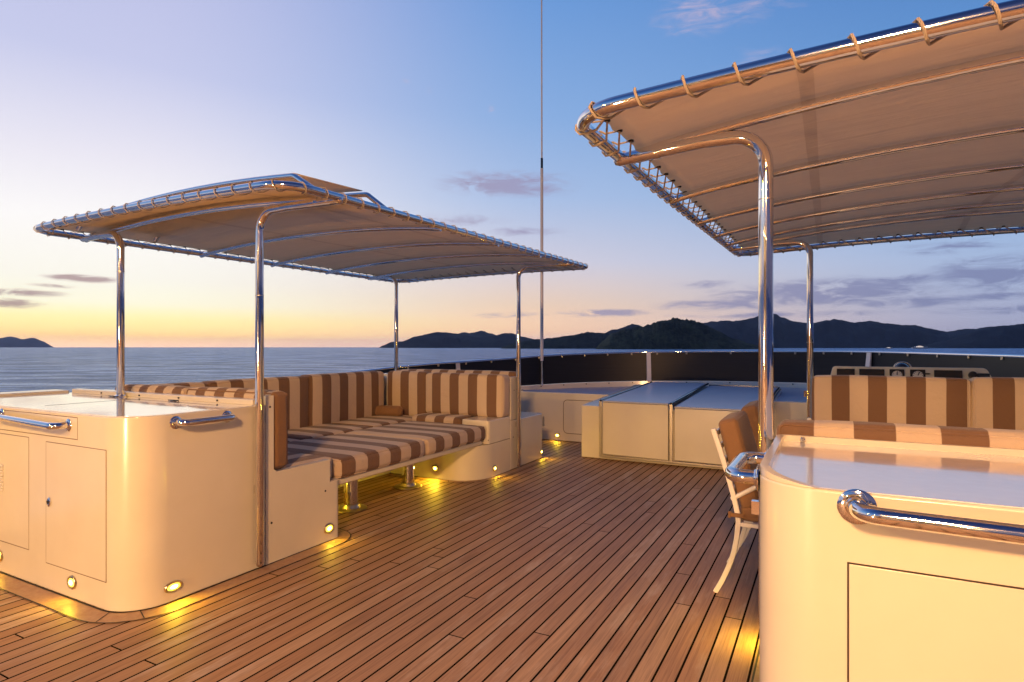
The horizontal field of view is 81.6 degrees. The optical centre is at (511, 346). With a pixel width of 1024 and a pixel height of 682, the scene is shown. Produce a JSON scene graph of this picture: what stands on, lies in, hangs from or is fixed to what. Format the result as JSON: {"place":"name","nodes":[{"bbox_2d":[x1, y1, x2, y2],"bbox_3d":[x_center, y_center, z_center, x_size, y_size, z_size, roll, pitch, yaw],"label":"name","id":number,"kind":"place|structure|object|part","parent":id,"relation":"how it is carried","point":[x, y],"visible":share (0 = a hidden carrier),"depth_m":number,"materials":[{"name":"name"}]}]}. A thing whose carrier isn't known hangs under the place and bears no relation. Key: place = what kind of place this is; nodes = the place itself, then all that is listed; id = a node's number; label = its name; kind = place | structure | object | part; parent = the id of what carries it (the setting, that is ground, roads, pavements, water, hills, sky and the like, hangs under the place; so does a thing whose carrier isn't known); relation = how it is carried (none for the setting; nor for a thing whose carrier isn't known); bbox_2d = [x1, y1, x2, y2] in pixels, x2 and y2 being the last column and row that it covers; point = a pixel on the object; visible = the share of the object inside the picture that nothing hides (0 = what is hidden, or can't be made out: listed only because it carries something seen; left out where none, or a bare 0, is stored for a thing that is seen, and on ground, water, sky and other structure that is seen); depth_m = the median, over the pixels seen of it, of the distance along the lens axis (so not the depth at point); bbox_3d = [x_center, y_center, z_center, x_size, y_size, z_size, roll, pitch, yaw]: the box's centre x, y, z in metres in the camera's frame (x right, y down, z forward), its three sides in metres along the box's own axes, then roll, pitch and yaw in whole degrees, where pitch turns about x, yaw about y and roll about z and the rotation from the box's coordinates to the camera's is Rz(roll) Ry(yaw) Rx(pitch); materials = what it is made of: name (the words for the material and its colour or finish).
{"place":"outdoors","nodes":[
{"label":"outdoors","id":0,"kind":"place"},
{"bbox_2d":[0,336,52,346],"bbox_3d":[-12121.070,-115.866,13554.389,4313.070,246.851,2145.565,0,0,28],"label":"island","id":1,"kind":"structure","parent":0,"point":[9,341],"depth_m":13124.98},
{"bbox_2d":[0,439,758,681],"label":"teak deck","id":2,"kind":"structure","parent":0,"point":[566,561],"depth_m":3.16,"materials":[{"name":"brown wood"}]},
{"bbox_2d":[0,389,68,396],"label":"side coaming","id":3,"kind":"object","parent":2,"relation":"on","point":[21,393],"visible":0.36,"depth_m":4.51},
{"bbox_2d":[0,388,264,611],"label":"bar cabinet","id":4,"kind":"object","parent":2,"relation":"on","point":[131,501],"visible":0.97,"depth_m":3.25,"materials":[{"name":"white paint"}]},
{"bbox_3d":[-3.086,0.844,3.578,0.682,0.644,0.005,0,0,28],"label":"door","id":5,"kind":"part","parent":4,"relation":"part of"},
{"bbox_3d":[-2.348,0.870,3.186,0.594,0.675,0.005,0,0,28],"label":"door","id":6,"kind":"part","parent":4,"relation":"part of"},
{"bbox_2d":[0,528,350,622],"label":"deck margin","id":7,"kind":"object","parent":2,"relation":"on","point":[61,603],"visible":0.84,"depth_m":3.24,"materials":[{"name":"brown wood"}]},
{"bbox_2d":[115,373,543,564],"bbox_3d":[-1.437,0.830,5.974,2.014,1.049,4.130,0,0,28],"label":"sofa base","id":8,"kind":"object","parent":2,"relation":"on","point":[301,507],"visible":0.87,"depth_m":4.13,"materials":[{"name":"white plastic"}]},
{"bbox_2d":[115,384,191,393],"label":"back cushion","id":9,"kind":"object","parent":8,"relation":"on","point":[173,389],"visible":0.23,"depth_m":4.34,"materials":[{"name":"fabric"}]},
{"bbox_2d":[158,382,207,386],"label":"back cushion","id":10,"kind":"object","parent":8,"relation":"on","point":[197,384],"visible":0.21,"depth_m":4.97,"materials":[{"name":"fabric"}]},
{"bbox_2d":[186,387,287,468],"bbox_3d":[-1.872,0.532,4.008,0.917,0.506,0.143,0,0,28],"label":"back cushion","id":11,"kind":"object","parent":8,"relation":"on","point":[280,429],"visible":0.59,"depth_m":3.81,"materials":[{"name":"fabric"}]},
{"bbox_2d":[202,376,307,428],"bbox_3d":[-2.415,0.583,5.628,0.197,0.576,1.130,0,0,28],"label":"back cushion","id":12,"kind":"object","parent":8,"relation":"on","point":[295,388],"visible":0.4,"depth_m":5.86,"materials":[{"name":"fabric"}]},
{"bbox_2d":[274,452,331,477],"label":"seat cushion","id":13,"kind":"object","parent":8,"relation":"on","point":[295,458],"visible":0.18,"depth_m":4.19,"materials":[{"name":"fabric"}]},
{"bbox_2d":[33,173,587,566],"bbox_3d":[-1.342,0.160,5.638,2.924,2.349,4.576,0,0,28],"label":"canopy","id":14,"kind":"object","parent":8,"relation":"on","point":[295,219],"visible":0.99,"depth_m":4.47,"materials":[{"name":"beige fabric"}]},
{"bbox_2d":[288,423,370,439],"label":"seat cushion","id":15,"kind":"object","parent":8,"relation":"on","point":[309,432],"visible":0.32,"depth_m":5.71,"materials":[{"name":"fabric"}]},
{"bbox_2d":[301,371,383,425],"bbox_3d":[-1.878,0.578,6.638,0.198,0.590,1.183,0,0,28],"label":"back cushion","id":16,"kind":"object","parent":8,"relation":"on","point":[337,397],"visible":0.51,"depth_m":6.49,"materials":[{"name":"fabric"}]},
{"bbox_2d":[333,415,412,427],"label":"seat cushion","id":17,"kind":"object","parent":8,"relation":"on","point":[373,421],"visible":0.25,"depth_m":6.40,"materials":[{"name":"fabric"}]},
{"bbox_2d":[375,405,402,415],"bbox_3d":[-1.431,0.746,6.886,0.352,0.133,0.102,0,-12,20],"label":"pillow","id":18,"kind":"object","parent":17,"relation":"on","point":[383,410],"visible":0.9,"depth_m":6.84,"materials":[{"name":"brown fabric"}]},
{"bbox_2d":[388,371,431,415],"bbox_3d":[-1.216,0.562,7.077,0.587,0.558,0.178,0,0,28],"label":"back cushion","id":19,"kind":"object","parent":8,"relation":"on","point":[407,392],"visible":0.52,"depth_m":6.98,"materials":[{"name":"fabric"}]},
{"bbox_2d":[412,413,472,423],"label":"seat cushion","id":20,"kind":"object","parent":8,"relation":"on","point":[441,418],"visible":0.42,"depth_m":6.45,"materials":[{"name":"fabric"}]},
{"bbox_2d":[396,369,515,376],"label":"back cushion","id":21,"kind":"object","parent":8,"relation":"on","point":[511,373],"visible":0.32,"depth_m":7.00,"materials":[{"name":"fabric"}]},
{"bbox_2d":[426,372,509,417],"bbox_3d":[-0.513,0.533,6.693,1.044,0.480,0.194,0,0,28],"label":"back cushion","id":22,"kind":"object","parent":8,"relation":"on","point":[478,394],"visible":0.99,"depth_m":6.57,"materials":[{"name":"fabric"}]},
{"bbox_2d":[338,441,481,512],"bbox_3d":[-1.202,1.156,5.418,0.950,0.396,2.060,0,0,28],"label":"pedestal table","id":23,"kind":"object","parent":2,"relation":"on","point":[351,504],"visible":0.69,"depth_m":4.95,"materials":[{"name":"silver metal"}]},
{"bbox_2d":[288,433,423,478],"bbox_3d":[-1.431,0.886,4.964,0.999,0.168,1.068,0,0,28],"label":"seat cushion","id":24,"kind":"object","parent":23,"relation":"on","point":[351,454],"visible":0.76,"depth_m":4.77,"materials":[{"name":"fabric"}]},
{"bbox_2d":[347,421,484,454],"bbox_3d":[-0.937,0.887,5.890,1.001,0.168,1.054,0,0,28],"label":"seat cushion","id":25,"kind":"object","parent":23,"relation":"on","point":[436,437],"visible":0.71,"depth_m":5.68,"materials":[{"name":"fabric"}]},
{"bbox_2d":[391,455,548,482],"bbox_3d":[-0.387,1.355,6.820,1.113,0.002,1.826,0,0,28],"label":"deck margin","id":26,"kind":"object","parent":2,"relation":"on","point":[544,457],"visible":0.81,"depth_m":6.26,"materials":[{"name":"brown wood"}]},
{"bbox_2d":[521,389,806,441],"bbox_3d":[2.379,0.992,7.723,7.050,0.724,0.099,0,0,28],"label":"bulwark","id":27,"kind":"object","parent":2,"relation":"on","point":[561,412],"visible":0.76,"depth_m":8.53,"materials":[{"name":"white"}]},
{"bbox_2d":[523,386,806,401],"bbox_3d":[2.786,0.669,8.712,6.348,0.147,2.200,0,0,28],"label":"foredeck moulding","id":28,"kind":"object","parent":27,"relation":"attached to","point":[791,394],"visible":0.23,"depth_m":8.84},
{"bbox_2d":[540,0,542,385],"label":"antenna","id":29,"kind":"object","parent":28,"relation":"on","point":[541,277],"visible":0.91,"depth_m":9.91,"materials":[{"name":"silver metal"}]},
{"bbox_2d":[582,381,781,469],"bbox_3d":[2.317,0.943,7.819,2.110,0.822,2.418,0,0,28],"label":"deck locker","id":30,"kind":"object","parent":2,"relation":"on","point":[670,423],"visible":0.62,"depth_m":6.95,"materials":[{"name":"white metal"}]},
{"bbox_2d":[711,411,757,592],"bbox_3d":[1.508,0.877,3.373,0.638,0.976,0.532,0,0,28],"label":"dining chair","id":31,"kind":"object","parent":2,"relation":"on","point":[734,430],"visible":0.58,"depth_m":3.26,"materials":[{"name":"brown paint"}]},
{"bbox_2d":[751,649,758,681],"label":"deck margin","id":32,"kind":"object","parent":2,"relation":"on","point":[755,676],"depth_m":2.48,"materials":[{"name":"brown wood"}]},
{"bbox_2d":[740,400,773,546],"bbox_3d":[1.925,0.877,4.125,0.638,0.975,0.532,0,0,28],"label":"dining chair","id":33,"kind":"object","parent":2,"relation":"on","point":[750,408],"visible":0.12,"depth_m":4.01,"materials":[{"name":"white paint"}]},
{"bbox_2d":[724,434,1023,681],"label":"service counter","id":34,"kind":"object","parent":2,"relation":"on","point":[888,561],"visible":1,"depth_m":1.52,"materials":[{"name":"white plastic"}]},
{"bbox_2d":[849,564,1023,681],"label":"door","id":35,"kind":"structure","parent":34,"relation":"in","point":[904,626],"depth_m":1.45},
{"bbox_2d":[831,361,990,379],"bbox_3d":[3.960,0.701,5.956,1.399,1.118,0.464,0,0,28],"label":"helm console","id":36,"kind":"object","parent":2,"relation":"on","point":[901,368],"visible":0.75,"depth_m":5.80,"materials":[{"name":"white plastic"}]},
{"bbox_3d":[2.844,0.827,3.318,2.294,1.054,3.270,0,0,28],"label":"sofa base","id":37,"kind":"object","parent":2,"relation":"on","visible":0},
{"bbox_2d":[575,0,1023,624],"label":"canopy","id":38,"kind":"object","parent":37,"relation":"on","point":[907,132],"visible":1,"depth_m":2.49,"materials":[{"name":"beige fabric"}]},
{"bbox_2d":[812,375,970,426],"bbox_3d":[2.989,0.551,4.725,1.072,0.641,0.179,0,0,28],"label":"back cushion","id":39,"kind":"object","parent":37,"relation":"on","point":[940,401],"visible":0.57,"depth_m":4.64,"materials":[{"name":"fabric"}]},
{"bbox_2d":[776,419,1023,448],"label":"back cushion","id":40,"kind":"object","parent":37,"relation":"on","point":[979,436],"visible":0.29,"depth_m":2.21,"materials":[{"name":"fabric"}]},
{"bbox_2d":[969,377,1023,429],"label":"back cushion","id":41,"kind":"object","parent":37,"relation":"on","point":[997,402],"visible":0.41,"depth_m":4.33,"materials":[{"name":"fabric"}]},
{"bbox_2d":[379,332,533,347],"bbox_3d":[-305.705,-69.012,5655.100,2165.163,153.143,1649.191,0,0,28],"label":"island","id":42,"kind":"structure","parent":0,"point":[443,340],"depth_m":5312.57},
{"bbox_2d":[458,331,495,336],"bbox_3d":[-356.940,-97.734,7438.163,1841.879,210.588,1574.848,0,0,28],"label":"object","id":43,"kind":"structure","parent":0,"point":[480,334],"depth_m":7220.35,"materials":[{"name":"grey"}]},
{"bbox_2d":[0,347,1023,392],"bbox_3d":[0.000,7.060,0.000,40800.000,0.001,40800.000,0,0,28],"label":"sea","id":44,"kind":"structure","parent":0,"point":[42,368],"depth_m":311.12,"materials":[{"name":"blue liquid"}]},
{"bbox_2d":[911,346,927,348],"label":"motor yacht","id":45,"kind":"object","parent":44,"relation":"on","point":[918,347],"visible":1,"depth_m":2595.59,"materials":[{"name":"white paint"}]},
{"bbox_2d":[0,0,1023,346],"label":"sky","id":46,"kind":"structure","parent":0,"point":[428,109],"materials":[{"name":"blue"}]},
{"bbox_2d":[501,332,609,348],"bbox_3d":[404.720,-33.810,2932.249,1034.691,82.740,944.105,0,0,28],"label":"headland","id":47,"kind":"structure","parent":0,"point":[589,340],"depth_m":2736.75,"materials":[{"name":"plant"}]},
{"bbox_2d":[606,324,640,333],"bbox_3d":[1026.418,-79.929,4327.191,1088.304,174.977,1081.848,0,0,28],"label":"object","id":48,"kind":"structure","parent":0,"point":[631,326],"depth_m":4241.79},
{"bbox_2d":[596,317,757,348],"bbox_3d":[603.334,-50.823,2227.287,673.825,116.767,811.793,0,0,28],"label":"headland","id":49,"kind":"structure","parent":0,"point":[674,333],"depth_m":2026.50,"materials":[{"name":"green plant"}]},
{"bbox_2d":[703,314,994,347],"bbox_3d":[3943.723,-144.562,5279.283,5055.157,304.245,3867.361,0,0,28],"label":"hills","id":50,"kind":"structure","parent":0,"point":[832,333],"depth_m":4806.67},
{"bbox_2d":[924,324,1023,347],"bbox_3d":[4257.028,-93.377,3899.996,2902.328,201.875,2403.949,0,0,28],"label":"hills","id":51,"kind":"structure","parent":0,"point":[1009,336],"depth_m":3650.61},
{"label":"superstructure","id":52,"kind":"structure","parent":0,"visible":0},
{"bbox_2d":[349,350,1023,389],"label":"windscreen","id":53,"kind":"object","parent":52,"relation":"on","point":[632,368],"visible":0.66,"depth_m":9.61,"materials":[{"name":"black glass"}]}
]}

